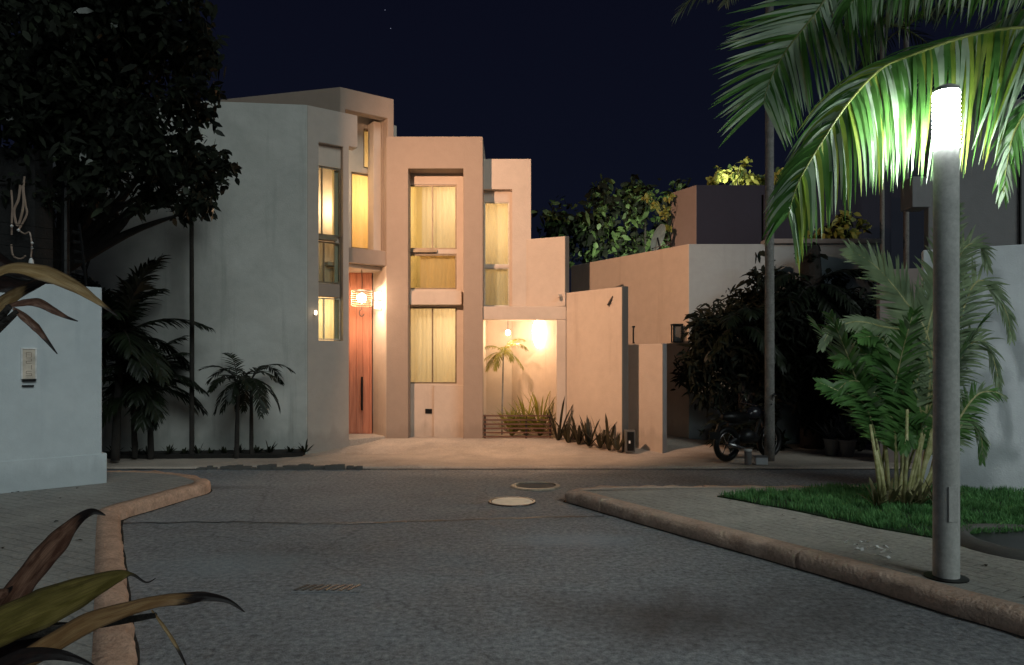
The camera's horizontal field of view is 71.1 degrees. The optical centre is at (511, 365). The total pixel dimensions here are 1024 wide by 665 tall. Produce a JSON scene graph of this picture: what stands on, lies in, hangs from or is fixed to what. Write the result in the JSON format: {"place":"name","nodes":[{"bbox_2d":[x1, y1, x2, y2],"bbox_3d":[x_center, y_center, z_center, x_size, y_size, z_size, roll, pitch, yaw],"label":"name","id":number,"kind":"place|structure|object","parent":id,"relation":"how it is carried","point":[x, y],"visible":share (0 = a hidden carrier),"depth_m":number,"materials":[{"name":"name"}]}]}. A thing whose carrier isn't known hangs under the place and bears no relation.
{"place":"outdoors","nodes":[
{"label":"outdoors","id":0,"kind":"place"},
{"bbox_2d":[0,472,193,664],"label":"pavement","id":1,"kind":"structure","parent":0,"point":[28,525],"depth_m":7.02,"materials":[{"name":"grey concrete"}]},
{"bbox_2d":[0,284,106,493],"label":"boundary wall","id":2,"kind":"structure","parent":1,"relation":"on","point":[51,428],"depth_m":8.88,"materials":[{"name":"paint"}]},
{"bbox_2d":[21,348,36,386],"bbox_3d":[-5.854,0.019,8.685,0.160,0.470,0.035,0,0,-44],"label":"number plaque","id":3,"kind":"object","parent":2,"relation":"attached to","point":[28,364],"visible":1,"depth_m":8.68,"materials":[{"name":"beige tile"}]},
{"bbox_2d":[0,222,87,286],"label":"electric fence","id":4,"kind":"object","parent":2,"relation":"on","point":[79,232],"visible":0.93,"depth_m":9.16,"materials":[{"name":"black metal"}]},
{"bbox_2d":[0,253,117,353],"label":"broad leaf plant","id":5,"kind":"object","parent":1,"relation":"on","point":[14,290],"visible":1,"depth_m":1.30,"materials":[{"name":"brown plant"}]},
{"bbox_2d":[61,1,74,275],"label":"utility pole","id":6,"kind":"object","parent":1,"relation":"on","point":[65,223],"visible":0.24,"depth_m":9.91,"materials":[{"name":"black metal"}]},
{"bbox_2d":[0,508,244,664],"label":"broad leaf plant","id":7,"kind":"object","parent":1,"relation":"on","point":[33,631],"visible":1,"depth_m":1.15,"materials":[{"name":"green plant"}]},
{"bbox_2d":[1,487,1023,596],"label":"fallen leaves","id":8,"kind":"object","parent":1,"relation":"on","point":[81,539],"visible":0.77,"depth_m":6.96,"materials":[{"name":"brown plant"}]},
{"bbox_2d":[107,415,912,468],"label":"driveway","id":9,"kind":"structure","parent":0,"point":[552,452],"depth_m":12.57,"materials":[{"name":"concrete"}]},
{"bbox_2d":[53,156,56,226],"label":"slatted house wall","id":10,"kind":"structure","parent":9,"relation":"on","point":[54,165],"depth_m":13.37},
{"bbox_2d":[70,253,214,460],"bbox_3d":[-6.751,-0.154,11.881,2.714,3.460,2.600,0,0,21],"label":"palm","id":11,"kind":"object","parent":9,"relation":"on","point":[127,339],"visible":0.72,"depth_m":11.86,"materials":[{"name":"green plant"}]},
{"bbox_2d":[102,335,208,457],"bbox_3d":[-6.592,0.526,12.402,2.338,2.115,2.163,0,0,0],"label":"palm","id":12,"kind":"object","parent":9,"relation":"on","point":[154,406],"visible":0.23,"depth_m":12.04,"materials":[{"name":"green plant"}]},
{"bbox_2d":[104,449,304,458],"bbox_3d":[-8.885,1.610,12.636,10.271,0.120,0.792,0,0,-4],"label":"planting bed","id":13,"kind":"object","parent":9,"relation":"on","point":[275,453],"visible":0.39,"depth_m":12.54,"materials":[{"name":"soil"}]},
{"bbox_2d":[102,347,208,458],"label":"palm","id":14,"kind":"object","parent":13,"relation":"on","point":[137,397],"visible":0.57,"depth_m":11.79,"materials":[{"name":"green plant"}]},
{"bbox_2d":[161,445,176,453],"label":"ground plant","id":15,"kind":"object","parent":13,"relation":"on","point":[170,451],"visible":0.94,"depth_m":12.64,"materials":[{"name":"green plant"}]},
{"bbox_2d":[178,447,188,453],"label":"ground plant","id":16,"kind":"object","parent":13,"relation":"on","point":[183,451],"visible":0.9,"depth_m":12.65,"materials":[{"name":"green plant"}]},
{"bbox_2d":[167,141,229,453],"bbox_3d":[-5.475,-1.280,12.318,1.285,5.799,0.845,0,0,0],"label":"slender tree","id":17,"kind":"object","parent":13,"relation":"on","point":[191,347],"visible":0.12,"depth_m":12.57,"materials":[{"name":"brown plant"}]},
{"bbox_2d":[193,444,204,453],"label":"ground plant","id":18,"kind":"object","parent":13,"relation":"on","point":[196,450],"visible":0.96,"depth_m":12.73,"materials":[{"name":"green plant"}]},
{"bbox_2d":[219,446,227,452],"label":"ground plant","id":19,"kind":"object","parent":13,"relation":"on","point":[222,450],"visible":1,"depth_m":12.73,"materials":[{"name":"green plant"}]},
{"bbox_2d":[197,353,277,458],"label":"palm","id":20,"kind":"object","parent":13,"relation":"on","point":[230,397],"visible":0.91,"depth_m":12.43,"materials":[{"name":"green plant"}]},
{"bbox_2d":[205,364,295,453],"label":"palm","id":21,"kind":"object","parent":13,"relation":"on","point":[261,397],"visible":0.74,"depth_m":12.57,"materials":[{"name":"green plant"}]},
{"bbox_2d":[254,445,263,452],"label":"ground plant","id":22,"kind":"object","parent":13,"relation":"on","point":[256,448],"visible":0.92,"depth_m":12.83,"materials":[{"name":"green plant"}]},
{"bbox_2d":[258,441,277,451],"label":"ground plant","id":23,"kind":"object","parent":13,"relation":"on","point":[270,449],"visible":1,"depth_m":12.82,"materials":[{"name":"green plant"}]},
{"bbox_2d":[284,446,295,451],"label":"ground plant","id":24,"kind":"object","parent":13,"relation":"on","point":[289,450],"visible":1,"depth_m":12.85,"materials":[{"name":"green plant"}]},
{"bbox_2d":[294,438,312,452],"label":"ground plant","id":25,"kind":"object","parent":13,"relation":"on","point":[302,449],"visible":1,"depth_m":12.88,"materials":[{"name":"green plant"}]},
{"bbox_2d":[70,87,627,453],"bbox_3d":[-3.019,-1.850,15.461,10.414,7.200,5.079,0,0,0],"label":"villa","id":26,"kind":"object","parent":9,"relation":"on","point":[329,197],"visible":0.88,"depth_m":14.13,"materials":[{"name":"paint"}]},
{"bbox_2d":[319,166,339,236],"bbox_3d":[-3.535,-3.150,13.782,0.470,1.300,0.050,0,0,-35],"label":"window","id":27,"kind":"structure","parent":26,"relation":"in","point":[322,168],"depth_m":13.78,"materials":[{"name":"glass"}]},
{"bbox_2d":[319,240,339,283],"bbox_3d":[-3.595,-2.010,13.869,0.470,0.940,0.262,0,0,-35],"label":"window","id":28,"kind":"structure","parent":26,"relation":"in","point":[326,248],"depth_m":13.94,"materials":[{"name":"glass"}]},
{"bbox_2d":[319,297,339,340],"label":"window","id":29,"kind":"structure","parent":26,"relation":"in","point":[326,304],"depth_m":13.95,"materials":[{"name":"glass"}]},
{"bbox_2d":[351,172,367,248],"bbox_3d":[-3.194,-3.245,15.011,0.450,1.730,0.162,0,0,-35],"label":"window","id":30,"kind":"structure","parent":26,"relation":"in","point":[359,182],"depth_m":15.08,"materials":[{"name":"yellow glass"}]},
{"bbox_2d":[349,273,371,433],"bbox_3d":[-3.470,-0.263,15.014,1.060,3.374,0.172,0,0,0],"label":"door","id":31,"kind":"structure","parent":26,"relation":"in","point":[360,328],"depth_m":15.01,"materials":[{"name":"red wood"}]},
{"bbox_2d":[351,269,371,316],"bbox_3d":[-3.045,-1.473,14.520,0.426,0.955,0.426,0,0,0],"label":"pendant lamp","id":32,"kind":"object","parent":26,"relation":"hanging from","point":[361,297],"visible":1,"depth_m":14.46,"materials":[{"name":"wicker"}]},
{"bbox_2d":[364,129,367,167],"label":"window","id":33,"kind":"structure","parent":26,"relation":"in","point":[365,130],"depth_m":15.16,"materials":[{"name":"yellow glass"}]},
{"bbox_2d":[374,290,381,310],"bbox_3d":[-2.760,-1.345,14.741,0.084,0.410,0.200,0,0,-35],"label":"door sconce","id":34,"kind":"object","parent":26,"relation":"attached to","point":[378,300],"depth_m":14.68,"materials":[{"name":"glass"}]},
{"bbox_2d":[411,185,456,248],"bbox_3d":[-1.645,-3.115,15.016,0.990,1.490,0.231,0,0,0],"label":"window","id":35,"kind":"structure","parent":26,"relation":"in","point":[439,202],"depth_m":15.12,"materials":[{"name":"glass"}]},
{"bbox_2d":[411,254,456,288],"bbox_3d":[-1.645,-1.980,14.966,0.990,0.880,0.131,0,0,0],"label":"window","id":36,"kind":"structure","parent":26,"relation":"in","point":[437,271],"depth_m":15.02,"materials":[{"name":"brown"}]},
{"bbox_2d":[411,307,456,383],"bbox_3d":[-1.645,-0.450,15.016,0.990,1.740,0.232,0,0,0],"label":"window","id":37,"kind":"structure","parent":26,"relation":"in","point":[433,329],"depth_m":15.12,"materials":[{"name":"glass"}]},
{"bbox_2d":[484,202,508,264],"bbox_3d":[-0.320,-2.795,15.116,0.520,1.470,0.152,0,0,0],"label":"window","id":38,"kind":"structure","parent":26,"relation":"in","point":[496,214],"depth_m":15.18,"materials":[{"name":"yellow glass"}]},
{"bbox_2d":[484,268,508,305],"bbox_3d":[-0.320,-1.675,15.096,0.520,0.950,0.112,0,0,0],"label":"window","id":39,"kind":"structure","parent":26,"relation":"in","point":[496,280],"depth_m":15.14,"materials":[{"name":"glass"}]},
{"bbox_2d":[532,320,541,346],"bbox_3d":[0.545,-0.690,15.473,0.210,0.590,0.273,0,0,0],"label":"wall sconce","id":40,"kind":"object","parent":26,"relation":"attached to","point":[537,331],"depth_m":15.37,"materials":[{"name":"glass"}]},
{"bbox_2d":[484,338,528,434],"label":"court palm","id":41,"kind":"object","parent":9,"relation":"on","point":[506,351],"visible":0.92,"depth_m":15.26,"materials":[{"name":"green plant"}]},
{"bbox_2d":[491,404,537,435],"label":"court shrub","id":42,"kind":"object","parent":9,"relation":"on","point":[511,430],"visible":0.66,"depth_m":14.98,"materials":[{"name":"green plant"}]},
{"bbox_2d":[483,415,550,437],"bbox_3d":[0.108,1.240,14.502,1.373,0.500,0.065,0,0,0],"label":"slatted rail","id":43,"kind":"object","parent":9,"relation":"on","point":[525,424],"visible":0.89,"depth_m":14.47,"materials":[{"name":"brown wood"}]},
{"bbox_2d":[499,391,554,434],"bbox_3d":[0.363,1.000,14.948,1.447,0.920,1.321,0,0,0],"label":"court shrub","id":44,"kind":"object","parent":9,"relation":"on","point":[523,413],"visible":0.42,"depth_m":14.90,"materials":[{"name":"green plant"}]},
{"bbox_2d":[516,392,555,435],"bbox_3d":[0.504,0.953,14.987,1.297,1.014,1.804,0,0,-36],"label":"court shrub","id":45,"kind":"object","parent":9,"relation":"on","point":[538,418],"visible":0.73,"depth_m":14.88,"materials":[{"name":"green plant"}]},
{"bbox_2d":[537,397,572,439],"bbox_3d":[0.951,1.048,14.438,0.609,0.918,1.067,0,0,44],"label":"sword plant","id":46,"kind":"object","parent":9,"relation":"on","point":[558,434],"visible":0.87,"depth_m":14.26,"materials":[{"name":"green plant"}]},
{"bbox_2d":[554,417,584,442],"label":"sword plant","id":47,"kind":"object","parent":9,"relation":"on","point":[567,436],"visible":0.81,"depth_m":14.23,"materials":[{"name":"green plant"}]},
{"bbox_2d":[566,414,583,443],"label":"sword plant","id":48,"kind":"object","parent":9,"relation":"on","point":[577,437],"visible":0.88,"depth_m":13.96,"materials":[{"name":"green plant"}]},
{"bbox_2d":[568,415,599,445],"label":"sword plant","id":49,"kind":"object","parent":9,"relation":"on","point":[586,430],"visible":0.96,"depth_m":13.87,"materials":[{"name":"green plant"}]},
{"bbox_2d":[582,417,615,447],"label":"sword plant","id":50,"kind":"object","parent":9,"relation":"on","point":[600,443],"visible":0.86,"depth_m":13.60,"materials":[{"name":"green plant"}]},
{"bbox_2d":[589,414,614,449],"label":"sword plant","id":51,"kind":"object","parent":9,"relation":"on","point":[608,442],"visible":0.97,"depth_m":13.36,"materials":[{"name":"green plant"}]},
{"bbox_2d":[608,433,624,449],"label":"sword plant","id":52,"kind":"object","parent":9,"relation":"on","point":[617,444],"visible":0.96,"depth_m":13.27,"materials":[{"name":"green plant"}]},
{"bbox_2d":[624,430,634,451],"bbox_3d":[2.180,1.395,13.277,0.180,0.410,0.165,0,0,0],"label":"meter box","id":53,"kind":"object","parent":9,"relation":"on","point":[629,440],"visible":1,"depth_m":13.21,"materials":[{"name":"black metal"}]},
{"bbox_2d":[627,432,633,449],"bbox_3d":[2.185,1.390,13.213,0.120,0.340,0.016,0,0,0],"label":"door","id":54,"kind":"structure","parent":53,"relation":"in","point":[630,435],"depth_m":13.20,"materials":[{"name":"black metal"}]},
{"bbox_2d":[628,343,666,452],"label":"gate wall","id":55,"kind":"structure","parent":9,"relation":"on","point":[647,393],"depth_m":13.56,"materials":[{"name":"beige paint"}]},
{"bbox_2d":[571,185,890,443],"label":"neighbour house","id":56,"kind":"structure","parent":9,"relation":"on","point":[718,242],"depth_m":15.80,"materials":[{"name":"beige paint"}]},
{"bbox_2d":[640,193,675,246],"bbox_3d":[3.584,-3.292,17.491,0.840,1.889,0.377,0,0,0],"label":"bougainvillea bush","id":57,"kind":"object","parent":56,"relation":"on","point":[657,207],"visible":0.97,"depth_m":17.48,"materials":[{"name":"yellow plant"}]},
{"bbox_2d":[651,224,670,250],"bbox_3d":[3.503,-2.841,17.184,0.521,1.081,0.587,0,0,-10],"label":"satellite dish","id":58,"kind":"object","parent":56,"relation":"on","point":[658,236],"visible":0.94,"depth_m":17.20,"materials":[{"name":"paint"}]},
{"bbox_2d":[670,324,683,342],"bbox_3d":[3.534,-0.682,15.052,0.366,0.390,0.224,0,0,0],"label":"wall lantern","id":59,"kind":"object","parent":56,"relation":"attached to","point":[677,329],"depth_m":14.98,"materials":[{"name":"black metal"}]},
{"bbox_2d":[706,156,783,184],"bbox_3d":[5.780,-3.789,17.613,2.025,2.684,0.639,0,0,0],"label":"bougainvillea bush","id":60,"kind":"object","parent":56,"relation":"on","point":[739,177],"visible":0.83,"depth_m":17.52,"materials":[{"name":"yellow plant"}]},
{"bbox_2d":[803,210,875,238],"bbox_3d":[7.243,-2.910,15.942,1.743,1.139,0.730,0,0,0],"label":"bougainvillea bush","id":61,"kind":"object","parent":56,"relation":"on","point":[839,227],"visible":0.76,"depth_m":15.91,"materials":[{"name":"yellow plant"}]},
{"bbox_2d":[671,0,811,461],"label":"tall palm","id":62,"kind":"object","parent":9,"relation":"on","point":[769,430],"visible":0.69,"depth_m":12.14,"materials":[{"name":"grey plant"}]},
{"bbox_2d":[709,392,781,461],"bbox_3d":[4.073,1.032,12.175,0.746,1.153,1.633,0,0,42],"label":"motorcycle","id":63,"kind":"object","parent":9,"relation":"on","point":[748,435],"visible":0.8,"depth_m":12.07,"materials":[{"name":"black metal"}]},
{"bbox_2d":[744,449,751,464],"bbox_3d":[3.869,1.492,11.750,0.132,0.257,0.132,0,0,0],"label":"bollard","id":64,"kind":"object","parent":9,"relation":"on","point":[747,456],"visible":1,"depth_m":11.70,"materials":[{"name":"grey paint"}]},
{"bbox_2d":[692,298,810,445],"bbox_3d":[4.424,0.173,14.003,2.146,2.955,2.113,0,0,-20],"label":"dark palm","id":65,"kind":"object","parent":9,"relation":"on","point":[747,314],"visible":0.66,"depth_m":13.39,"materials":[{"name":"green plant"}]},
{"bbox_2d":[752,455,767,464],"bbox_3d":[4.088,1.552,11.800,0.216,0.135,0.176,0,0,0],"label":"white crate","id":66,"kind":"object","parent":9,"relation":"on","point":[760,459],"visible":0.98,"depth_m":11.72,"materials":[{"name":"paint"}]},
{"bbox_2d":[670,260,876,451],"bbox_3d":[5.478,0.001,14.049,4.757,4.249,2.189,0,0,0],"label":"garden hedge","id":67,"kind":"object","parent":9,"relation":"on","point":[698,375],"visible":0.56,"depth_m":13.71,"materials":[{"name":"green plant"}]},
{"bbox_2d":[755,242,849,447],"bbox_3d":[5.778,-0.414,14.431,1.952,4.132,0.947,0,0,0],"label":"dark column tree","id":68,"kind":"object","parent":9,"relation":"on","point":[810,265],"visible":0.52,"depth_m":14.31,"materials":[{"name":"green plant"}]},
{"bbox_2d":[763,268,876,448],"bbox_3d":[5.990,-0.114,14.342,2.431,3.533,2.516,0,0,0],"label":"dark palm","id":69,"kind":"object","parent":9,"relation":"on","point":[808,439],"visible":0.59,"depth_m":13.77,"materials":[{"name":"green plant"}]},
{"bbox_2d":[809,413,843,455],"bbox_3d":[5.835,1.230,13.006,0.830,0.781,0.695,0,0,0],"label":"potted plant","id":70,"kind":"object","parent":9,"relation":"on","point":[831,444],"visible":0.91,"depth_m":12.91,"materials":[{"name":"grey paint"}]},
{"bbox_2d":[827,412,858,456],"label":"potted plant","id":71,"kind":"object","parent":9,"relation":"on","point":[847,446],"visible":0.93,"depth_m":12.73,"materials":[{"name":"grey paint"}]},
{"bbox_2d":[822,0,934,254],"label":"tall palm","id":72,"kind":"object","parent":9,"relation":"on","point":[882,216],"visible":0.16,"depth_m":16.39,"materials":[{"name":"green plant"}]},
{"bbox_2d":[877,268,920,462],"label":"boundary wall","id":73,"kind":"structure","parent":9,"relation":"on","point":[913,274],"depth_m":11.85,"materials":[{"name":"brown paint"}]},
{"bbox_2d":[823,0,979,268],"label":"tall palm","id":74,"kind":"object","parent":9,"relation":"on","point":[905,220],"visible":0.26,"depth_m":16.75,"materials":[{"name":"green plant"}]},
{"bbox_2d":[839,99,1023,316],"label":"grey building","id":75,"kind":"structure","parent":9,"relation":"on","point":[1001,226],"depth_m":12.88,"materials":[{"name":"paint"}]},
{"bbox_2d":[1,0,1023,369],"label":"sky","id":76,"kind":"structure","parent":0,"point":[581,90],"materials":[{"name":"blue"}]},
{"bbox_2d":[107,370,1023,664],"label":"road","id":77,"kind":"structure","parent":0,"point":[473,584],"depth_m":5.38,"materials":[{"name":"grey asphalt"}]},
{"bbox_2d":[0,148,52,283],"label":"service column","id":78,"kind":"structure","parent":77,"relation":"on","point":[31,211],"depth_m":9.70,"materials":[{"name":"black concrete"}]},
{"bbox_2d":[0,0,241,271],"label":"broadleaf tree","id":79,"kind":"object","parent":77,"relation":"on","point":[99,76],"visible":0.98,"depth_m":9.72,"materials":[{"name":"green plant"}]},
{"bbox_2d":[92,470,211,664],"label":"kerb","id":80,"kind":"structure","parent":77,"relation":"on","point":[114,645],"depth_m":5.80,"materials":[{"name":"beige concrete"}]},
{"bbox_2d":[121,489,212,664],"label":"gutter dirt","id":81,"kind":"structure","parent":77,"relation":"on","point":[129,599],"depth_m":5.34,"materials":[{"name":"soil"}]},
{"bbox_2d":[196,463,362,469],"bbox_3d":[-3.678,1.612,11.416,2.624,0.097,0.231,0,0,0],"label":"broken kerb rubble","id":82,"kind":"object","parent":77,"relation":"on","point":[304,466],"visible":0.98,"depth_m":11.36,"materials":[{"name":"grey concrete"}]},
{"bbox_2d":[291,584,364,592],"bbox_3d":[-1.358,1.645,5.310,0.500,0.010,0.200,0,0,0],"label":"drain grate","id":83,"kind":"object","parent":77,"relation":"on","point":[327,588],"visible":1,"depth_m":5.28,"materials":[{"name":"metal"}]},
{"bbox_2d":[124,516,593,523],"bbox_3d":[-1.526,1.646,7.600,5.095,0.001,0.222,0,0,-4],"label":"road seam","id":84,"kind":"object","parent":77,"relation":"on","point":[376,522],"visible":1,"depth_m":7.58,"materials":[{"name":"black asphalt"}]},
{"bbox_2d":[488,497,535,506],"bbox_3d":[0.000,1.641,8.670,0.580,0.014,0.580,0,0,0],"label":"manhole cover","id":85,"kind":"object","parent":77,"relation":"on","point":[511,501],"visible":1,"depth_m":8.64,"materials":[{"name":"metal"}]},
{"bbox_2d":[510,481,560,490],"bbox_3d":[0.321,1.636,9.780,0.700,0.024,0.700,0,0,0],"label":"manhole cover","id":86,"kind":"object","parent":77,"relation":"on","point":[536,486],"visible":1,"depth_m":9.74,"materials":[{"name":"grey metal"}]},
{"bbox_2d":[531,174,696,267],"bbox_3d":[4.002,-2.256,22.399,7.145,7.839,2.744,0,0,0],"label":"broadleaf tree","id":87,"kind":"object","parent":77,"relation":"on","point":[587,230],"visible":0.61,"depth_m":21.91,"materials":[{"name":"green plant"}]},
{"bbox_2d":[563,500,1023,638],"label":"gutter dirt","id":88,"kind":"structure","parent":77,"relation":"on","point":[564,501],"depth_m":5.58,"materials":[{"name":"soil"}]},
{"bbox_2d":[566,485,1023,635],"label":"kerb","id":89,"kind":"structure","parent":77,"relation":"on","point":[1001,614],"depth_m":5.67,"materials":[{"name":"grey concrete"}]},
{"bbox_2d":[580,487,1023,604],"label":"pavement","id":90,"kind":"structure","parent":0,"point":[996,576],"depth_m":6.40,"materials":[{"name":"grey concrete"}]},
{"bbox_2d":[709,0,1023,274],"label":"coconut palm","id":91,"kind":"object","parent":90,"relation":"on","point":[982,65],"visible":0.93,"depth_m":5.68,"materials":[{"name":"green plant"}]},
{"bbox_2d":[844,540,892,557],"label":"paper scraps","id":92,"kind":"object","parent":90,"relation":"on","point":[869,547],"visible":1,"depth_m":5.90,"materials":[{"name":"white paper"}]},
{"bbox_2d":[717,480,1023,537],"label":"grass","id":93,"kind":"structure","parent":90,"relation":"on","point":[836,494],"depth_m":7.53,"materials":[{"name":"green plant"}]},
{"bbox_2d":[807,203,1018,506],"bbox_3d":[4.242,-0.146,7.888,1.983,3.385,1.762,0,0,-37],"label":"clump palm","id":94,"kind":"object","parent":93,"relation":"on","point":[886,392],"visible":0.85,"depth_m":7.68,"materials":[{"name":"plant"}]},
{"bbox_2d":[921,244,1023,491],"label":"boundary wall","id":95,"kind":"structure","parent":93,"relation":"on","point":[1003,425],"depth_m":8.64,"materials":[{"name":"paint"}]},
{"bbox_2d":[923,83,969,583],"bbox_3d":[3.101,-0.236,5.120,0.283,3.533,0.283,0,0,0],"label":"street lamp","id":96,"kind":"object","parent":90,"relation":"on","point":[946,122],"visible":1,"depth_m":5.05,"materials":[{"name":"grey metal"}]},
{"bbox_2d":[960,523,1023,560],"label":"pit cover","id":97,"kind":"object","parent":90,"relation":"on","point":[1009,544],"visible":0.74,"depth_m":6.03,"materials":[{"name":"concrete"}]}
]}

